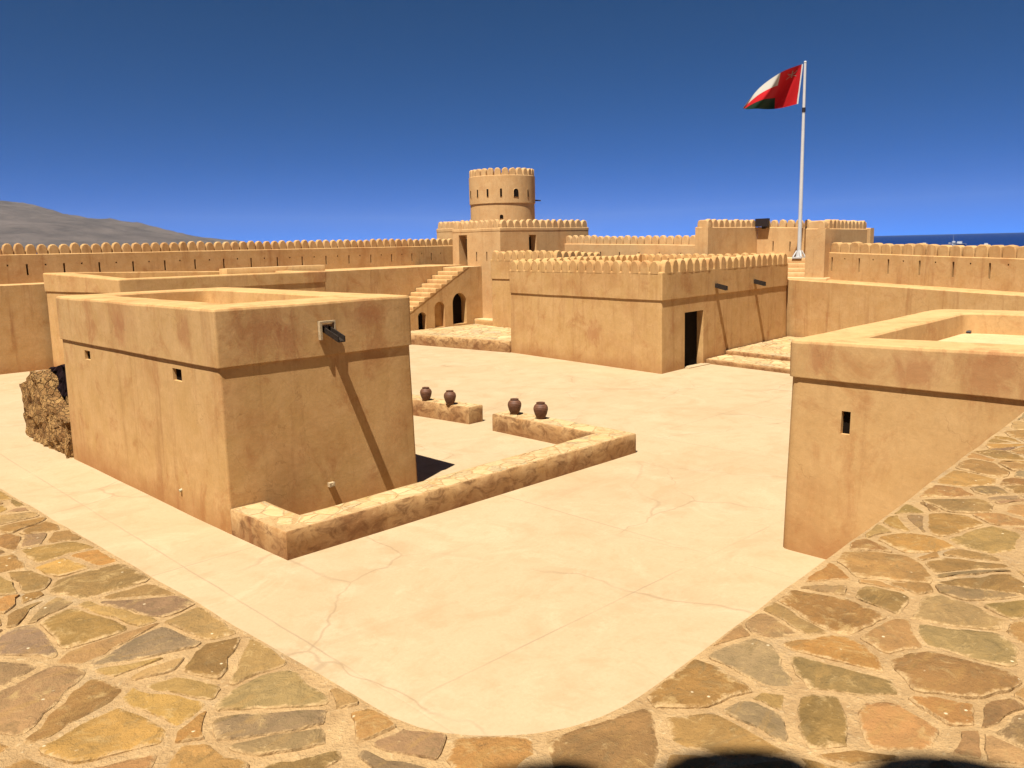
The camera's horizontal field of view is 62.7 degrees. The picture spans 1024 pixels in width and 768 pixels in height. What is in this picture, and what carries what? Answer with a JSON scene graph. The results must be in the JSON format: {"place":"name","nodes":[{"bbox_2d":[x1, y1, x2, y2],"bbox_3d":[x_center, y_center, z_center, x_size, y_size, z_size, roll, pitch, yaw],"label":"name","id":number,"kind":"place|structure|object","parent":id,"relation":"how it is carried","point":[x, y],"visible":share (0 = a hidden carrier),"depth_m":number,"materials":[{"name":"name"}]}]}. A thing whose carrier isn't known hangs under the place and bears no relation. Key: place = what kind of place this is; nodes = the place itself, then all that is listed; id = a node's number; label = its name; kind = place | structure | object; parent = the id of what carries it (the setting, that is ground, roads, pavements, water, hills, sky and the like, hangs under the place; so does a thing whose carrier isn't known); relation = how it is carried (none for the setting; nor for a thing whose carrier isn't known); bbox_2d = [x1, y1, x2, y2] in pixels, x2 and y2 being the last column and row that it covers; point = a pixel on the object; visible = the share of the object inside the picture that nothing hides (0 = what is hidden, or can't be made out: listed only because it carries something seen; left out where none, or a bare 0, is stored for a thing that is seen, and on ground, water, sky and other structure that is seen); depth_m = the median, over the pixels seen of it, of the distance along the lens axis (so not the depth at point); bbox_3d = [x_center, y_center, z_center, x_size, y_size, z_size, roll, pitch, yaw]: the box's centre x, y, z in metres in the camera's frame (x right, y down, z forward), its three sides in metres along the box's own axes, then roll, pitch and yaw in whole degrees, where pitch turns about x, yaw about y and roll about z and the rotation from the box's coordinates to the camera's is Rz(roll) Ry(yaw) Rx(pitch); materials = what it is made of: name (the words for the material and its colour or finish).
{"place":"outdoors","nodes":[
{"label":"outdoors","id":0,"kind":"place"},
{"bbox_2d":[0,201,246,252],"bbox_3d":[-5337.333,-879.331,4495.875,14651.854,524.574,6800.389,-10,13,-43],"label":"hills","id":1,"kind":"structure","parent":0,"point":[23,224],"depth_m":5827.25,"materials":[{"name":"grey stone"}]},
{"bbox_2d":[0,345,825,735],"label":"courtyard","id":2,"kind":"structure","parent":0,"point":[602,589],"depth_m":13.75,"materials":[{"name":"beige concrete"}]},
{"bbox_2d":[21,364,73,457],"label":"ruined wall","id":3,"kind":"structure","parent":2,"relation":"on","point":[46,416],"depth_m":22.13,"materials":[{"name":"brown stone"}]},
{"bbox_2d":[43,271,326,365],"bbox_3d":[-14.435,-3.127,38.391,10.673,4.244,5.986,-10,13,-43],"label":"plastered room","id":4,"kind":"object","parent":2,"relation":"on","point":[67,283],"visible":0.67,"depth_m":36.39,"materials":[{"name":"paint"}]},
{"bbox_2d":[219,265,324,274],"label":"roof kerb","id":5,"kind":"structure","parent":4,"relation":"on","point":[250,270],"depth_m":41.73,"materials":[{"name":"paint"}]},
{"bbox_2d":[0,238,460,374],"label":"rampart wall","id":6,"kind":"structure","parent":2,"relation":"on","point":[397,266],"depth_m":42.50,"materials":[{"name":"paint"}]},
{"bbox_2d":[55,287,416,534],"bbox_3d":[-6.380,0.024,18.960,4.350,4.029,9.112,-10,13,-43],"label":"plastered room","id":7,"kind":"object","parent":2,"relation":"on","point":[212,406],"visible":0.99,"depth_m":16.31,"materials":[{"name":"paint"}]},
{"bbox_2d":[85,350,90,359],"bbox_3d":[-9.675,-0.662,19.247,0.074,0.211,0.359,-10,13,-43],"label":"window","id":8,"kind":"structure","parent":7,"relation":"in","point":[87,353],"depth_m":19.36,"materials":[{"name":"paint"}]},
{"bbox_2d":[172,368,181,381],"bbox_3d":[-6.285,-0.183,15.848,0.078,0.235,0.396,-10,13,-43],"label":"window","id":9,"kind":"structure","parent":7,"relation":"in","point":[176,372],"depth_m":15.96,"materials":[{"name":"paint"}]},
{"bbox_2d":[229,411,635,559],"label":"wall","id":10,"kind":"structure","parent":2,"relation":"on","point":[278,531],"depth_m":16.05,"materials":[{"name":"paint"}]},
{"bbox_2d":[508,398,520,414],"bbox_3d":[0.069,0.602,22.592,0.372,0.422,0.372,5,11,37],"label":"clay jar","id":11,"kind":"object","parent":10,"relation":"on","point":[514,406],"visible":1,"depth_m":22.46,"materials":[{"name":"brown ceramic"}]},
{"bbox_2d":[533,401,547,418],"bbox_3d":[0.750,0.690,21.930,0.383,0.435,0.383,-7,12,-24],"label":"clay jar","id":12,"kind":"object","parent":10,"relation":"on","point":[540,408],"visible":1,"depth_m":21.80,"materials":[{"name":"brown ceramic"}]},
{"bbox_2d":[412,395,482,423],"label":"wall","id":13,"kind":"structure","parent":2,"relation":"on","point":[456,411],"depth_m":24.30,"materials":[{"name":"paint"}]},
{"bbox_2d":[420,387,431,400],"bbox_3d":[-2.551,0.291,24.913,0.350,0.398,0.350,5,12,29],"label":"clay jar","id":14,"kind":"object","parent":13,"relation":"on","point":[425,393],"visible":1,"depth_m":24.79,"materials":[{"name":"brown ceramic"}]},
{"bbox_2d":[444,390,455,404],"bbox_3d":[-1.787,0.386,24.208,0.357,0.406,0.357,2,9,26],"label":"clay jar","id":15,"kind":"object","parent":13,"relation":"on","point":[449,396],"visible":1,"depth_m":24.09,"materials":[{"name":"brown ceramic"}]},
{"bbox_2d":[411,324,510,352],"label":"paved platform","id":16,"kind":"structure","parent":2,"relation":"on","point":[482,337],"depth_m":42.26,"materials":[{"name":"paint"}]},
{"bbox_2d":[474,318,492,325],"bbox_3d":[-1.273,-3.507,47.628,1.140,0.310,2.204,-10,13,-43],"label":"bench","id":17,"kind":"object","parent":16,"relation":"on","point":[485,321],"visible":0.61,"depth_m":47.59,"materials":[{"name":"paint"}]},
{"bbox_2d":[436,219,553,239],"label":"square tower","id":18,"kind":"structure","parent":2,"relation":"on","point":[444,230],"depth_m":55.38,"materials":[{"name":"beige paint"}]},
{"bbox_2d":[0,412,1023,767],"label":"paved terrace","id":19,"kind":"structure","parent":2,"relation":"on","point":[894,638],"depth_m":2.93,"materials":[{"name":"stone"}]},
{"bbox_2d":[490,250,600,327],"bbox_3d":[1.781,-4.999,45.971,4.142,4.679,5.393,-10,13,-43],"label":"crenellated room","id":20,"kind":"object","parent":2,"relation":"on","point":[500,270],"visible":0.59,"depth_m":45.33,"materials":[{"name":"paint"}]},
{"bbox_2d":[564,235,694,256],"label":"curtain wall","id":21,"kind":"structure","parent":2,"relation":"on","point":[607,246],"depth_m":47.17,"materials":[{"name":"beige paint"}]},
{"bbox_2d":[509,252,787,373],"bbox_3d":[6.496,-3.811,39.235,12.112,4.324,10.376,-10,13,-43],"label":"crenellated room","id":22,"kind":"object","parent":2,"relation":"on","point":[659,313],"visible":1,"depth_m":34.83,"materials":[{"name":"paint"}]},
{"bbox_2d":[684,310,702,365],"bbox_3d":[7.149,-1.817,33.620,0.333,2.204,1.510,7,13,41],"label":"doorway","id":23,"kind":"structure","parent":22,"relation":"in","point":[693,346],"depth_m":34.04,"materials":[{"name":"paint"}]},
{"bbox_2d":[706,336,801,373],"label":"stone steps","id":24,"kind":"structure","parent":2,"relation":"on","point":[774,355],"depth_m":34.06,"materials":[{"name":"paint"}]},
{"bbox_2d":[695,219,873,280],"bbox_3d":[13.949,-5.546,43.319,5.925,6.054,7.511,-10,13,-43],"label":"bastion","id":25,"kind":"object","parent":2,"relation":"on","point":[715,237],"visible":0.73,"depth_m":43.78,"materials":[{"name":"beige paint"}]},
{"bbox_2d":[755,218,769,228],"bbox_3d":[13.813,-8.837,46.335,0.280,0.560,0.750,-10,13,-43],"label":"floodlight","id":26,"kind":"object","parent":25,"relation":"attached to","point":[763,223],"visible":1,"depth_m":46.19,"materials":[{"name":"metal"}]},
{"bbox_2d":[792,61,806,257],"bbox_3d":[14.287,-10.962,41.396,0.500,9.440,0.500,-10,13,-43],"label":"flagpole","id":27,"kind":"object","parent":25,"relation":"on","point":[798,252],"visible":0.96,"depth_m":41.45,"materials":[{"name":"white metal"}]},
{"bbox_2d":[743,64,802,108],"bbox_3d":[12.675,-14.369,40.563,2.869,2.081,0.655,-2,9,-1],"label":"flag","id":28,"kind":"object","parent":27,"relation":"attached to","point":[780,90],"visible":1,"depth_m":40.73,"materials":[{"name":"fabric"}]},
{"bbox_2d":[783,309,1023,558],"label":"plastered room","id":29,"kind":"object","parent":2,"relation":"on","point":[889,416],"visible":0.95,"depth_m":12.53,"materials":[{"name":"paint"}]},
{"bbox_2d":[840,411,850,434],"bbox_3d":[5.074,0.588,12.739,0.087,0.361,0.148,-10,13,-43],"label":"window","id":30,"kind":"structure","parent":29,"relation":"in","point":[846,416],"depth_m":12.78,"materials":[{"name":"paint"}]},
{"bbox_2d":[786,242,1023,336],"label":"rampart wall","id":31,"kind":"structure","parent":2,"relation":"on","point":[867,283],"depth_m":35.56,"materials":[{"name":"paint"}]},
{"bbox_2d":[409,266,482,330],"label":"staircase","id":32,"kind":"structure","parent":0,"point":[448,296],"depth_m":47.14,"materials":[{"name":"paint"}]},
{"bbox_2d":[418,312,426,329],"bbox_3d":[-5.006,-3.436,45.848,0.554,0.962,0.357,-10,13,-43],"label":"doorway","id":33,"kind":"structure","parent":32,"relation":"in","point":[422,316],"depth_m":46.05,"materials":[{"name":"paint"}]},
{"bbox_2d":[452,293,466,323],"bbox_3d":[-3.115,-4.298,47.641,1.021,1.743,0.462,-10,13,-43],"label":"doorway","id":34,"kind":"structure","parent":32,"relation":"in","point":[459,300],"depth_m":47.96,"materials":[{"name":"paint"}]},
{"bbox_2d":[0,0,1023,253],"label":"sky","id":35,"kind":"structure","parent":0,"point":[240,120],"materials":[{"name":"blue"}]},
{"bbox_2d":[452,219,588,317],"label":"square tower","id":36,"kind":"structure","parent":0,"point":[476,243],"depth_m":48.56,"materials":[{"name":"beige paint"}]},
{"bbox_2d":[459,235,466,265],"bbox_3d":[-2.653,-7.863,49.518,0.628,1.791,0.747,-10,13,-43],"label":"doorway","id":37,"kind":"structure","parent":36,"relation":"in","point":[462,241],"depth_m":49.77,"materials":[{"name":"beige paint"}]},
{"bbox_2d":[469,167,540,221],"bbox_3d":[-0.588,-11.084,51.701,4.070,4.017,4.064,-10,13,-43],"label":"round turret","id":38,"kind":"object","parent":36,"relation":"on","point":[496,193],"visible":0.89,"depth_m":49.96,"materials":[{"name":"beige"}]},
{"bbox_2d":[513,188,518,196],"bbox_3d":[0.178,-11.359,49.924,0.336,0.509,0.312,-6,10,-24],"label":"window","id":39,"kind":"structure","parent":38,"relation":"in","point":[515,192],"depth_m":49.78,"materials":[{"name":"black"}]},
{"bbox_2d":[529,235,536,250],"bbox_3d":[1.049,-8.082,48.987,0.613,1.208,0.464,-10,13,-43],"label":"doorway","id":40,"kind":"structure","parent":36,"relation":"in","point":[532,240],"depth_m":49.22,"materials":[{"name":"beige paint"}]},
{"bbox_2d":[874,232,1023,245],"bbox_3d":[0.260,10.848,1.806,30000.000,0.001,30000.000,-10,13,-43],"label":"water","id":41,"kind":"structure","parent":0,"point":[1005,239],"depth_m":1652.36,"materials":[{"name":"blue liquid"}]},
{"bbox_2d":[952,241,966,244],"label":"boat","id":42,"kind":"object","parent":41,"relation":"on","point":[959,243],"visible":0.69,"depth_m":789.47,"materials":[{"name":"white paint"}]}
]}

